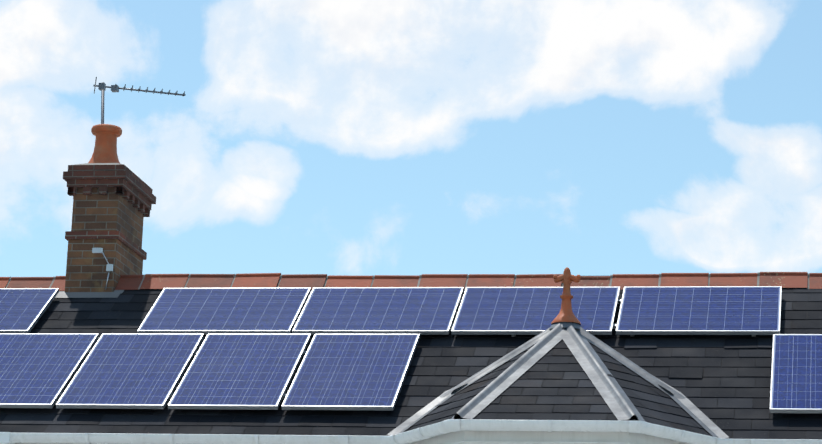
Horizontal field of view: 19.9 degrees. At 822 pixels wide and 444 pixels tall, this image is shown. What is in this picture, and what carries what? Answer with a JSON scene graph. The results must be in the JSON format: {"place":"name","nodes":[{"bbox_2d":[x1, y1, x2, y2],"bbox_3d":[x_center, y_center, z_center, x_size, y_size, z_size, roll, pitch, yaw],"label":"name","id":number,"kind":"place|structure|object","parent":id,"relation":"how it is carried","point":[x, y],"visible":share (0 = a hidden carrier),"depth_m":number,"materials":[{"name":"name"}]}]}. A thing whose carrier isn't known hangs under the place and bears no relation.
{"place":"outdoors","nodes":[
{"label":"outdoors","id":0,"kind":"place"},
{"bbox_2d":[0,0,821,276],"label":"sky","id":1,"kind":"structure","parent":0,"point":[329,137],"materials":[{"name":"blue"}]},
{"label":"ground","id":2,"kind":"structure","parent":0,"visible":0},
{"bbox_2d":[0,432,14,443],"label":"joint","id":3,"kind":"object","parent":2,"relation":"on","point":[4,438],"visible":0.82,"depth_m":20.47,"materials":[{"name":"white plastic"}]},
{"bbox_3d":[0.351,4.691,19.117,22.500,5.280,1.372,0,-14,10],"label":"house wall","id":4,"kind":"object","parent":2,"relation":"on","visible":0},
{"bbox_2d":[15,431,688,443],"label":"fascia","id":5,"kind":"structure","parent":4,"relation":"on","point":[509,437],"depth_m":18.90,"materials":[{"name":"paint"}]},
{"bbox_2d":[1,289,806,438],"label":"roof deck","id":6,"kind":"structure","parent":5,"relation":"on","point":[417,379],"depth_m":20.78,"materials":[{"name":"black"}]},
{"bbox_2d":[63,164,155,291],"bbox_3d":[-3.120,0.407,23.894,0.660,1.780,1.090,0,-14,10],"label":"chimney stack","id":7,"kind":"object","parent":6,"relation":"on","point":[112,205],"visible":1,"depth_m":23.55,"materials":[{"name":"brown brick"}]},
{"bbox_2d":[75,163,119,164],"bbox_3d":[-3.088,-0.488,24.106,0.586,0.060,1.016,0,-14,10],"label":"mortar flaunching","id":8,"kind":"object","parent":7,"relation":"on","point":[99,164],"visible":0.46,"depth_m":23.69,"materials":[{"name":"grey concrete"}]},
{"bbox_2d":[92,248,112,289],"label":"chimney cable clips","id":9,"kind":"object","parent":7,"relation":"attached to","point":[109,268],"visible":0.96,"depth_m":23.35,"materials":[{"name":"grey plastic"}]},
{"bbox_2d":[88,124,121,162],"bbox_3d":[-3.159,-0.732,24.178,0.450,0.513,0.450,0,-14,10],"label":"chimney pot","id":10,"kind":"object","parent":7,"relation":"on","point":[105,147],"visible":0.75,"depth_m":24.09,"materials":[{"name":"orange ceramic"}]},
{"bbox_2d":[93,77,185,123],"bbox_3d":[-2.921,-0.448,24.661,0.980,2.111,0.283,4,-13,-7],"label":"tv aerial","id":11,"kind":"object","parent":7,"relation":"attached to","point":[102,86],"visible":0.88,"depth_m":24.84,"materials":[{"name":"grey metal"}]},
{"bbox_2d":[0,286,821,439],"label":"roof slates","id":12,"kind":"object","parent":6,"relation":"on","point":[803,315],"visible":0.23,"depth_m":20.79,"materials":[{"name":"black stone"}]},
{"bbox_2d":[55,290,123,297],"bbox_3d":[-3.210,0.712,23.322,0.690,0.121,0.165,0,-14,10],"label":"chimney flashing","id":13,"kind":"object","parent":12,"relation":"on","point":[64,294],"visible":0.8,"depth_m":23.29,"materials":[{"name":"grey metal"}]},
{"bbox_2d":[59,299,755,398],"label":"panel rails","id":14,"kind":"object","parent":12,"relation":"on","point":[615,325],"depth_m":21.58,"materials":[{"name":"silver metal"}]},
{"bbox_2d":[0,286,821,413],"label":"solar panel frames","id":15,"kind":"structure","parent":14,"relation":"on","point":[376,332],"depth_m":21.45,"materials":[{"name":"silver metal"}]},
{"bbox_2d":[0,287,821,408],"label":"solar panels","id":16,"kind":"object","parent":15,"relation":"in","point":[341,370],"visible":0.9,"depth_m":21.67,"materials":[{"name":"blue glass"}]},
{"bbox_2d":[0,272,821,290],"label":"ridge tiles","id":17,"kind":"object","parent":12,"relation":"on","point":[621,281],"visible":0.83,"depth_m":22.93,"materials":[{"name":"ceramic"}]},
{"bbox_2d":[0,419,821,443],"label":"gutter","id":18,"kind":"object","parent":5,"relation":"on","point":[455,425],"visible":0.96,"depth_m":19.41,"materials":[{"name":"white plastic"}]},
{"bbox_2d":[414,347,698,433],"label":"bay roof deck","id":19,"kind":"structure","parent":5,"relation":"on","point":[632,418],"depth_m":19.60,"materials":[{"name":"black"}]},
{"bbox_2d":[404,339,712,436],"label":"bay roof slates","id":20,"kind":"object","parent":5,"relation":"on","point":[627,379],"visible":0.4,"depth_m":19.57,"materials":[{"name":"black stone"}]},
{"bbox_2d":[387,322,728,438],"bbox_3d":[1.274,1.286,20.104,3.206,1.258,2.457,0,-14,10],"label":"hip flashing","id":21,"kind":"object","parent":20,"relation":"on","point":[574,336],"visible":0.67,"depth_m":20.15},
{"bbox_2d":[551,267,580,324],"bbox_3d":[1.409,0.668,21.186,0.266,0.530,0.270,0,-14,10],"label":"finial","id":22,"kind":"object","parent":21,"relation":"on","point":[566,279],"visible":1,"depth_m":21.14,"materials":[{"name":"orange ceramic"}]}
]}

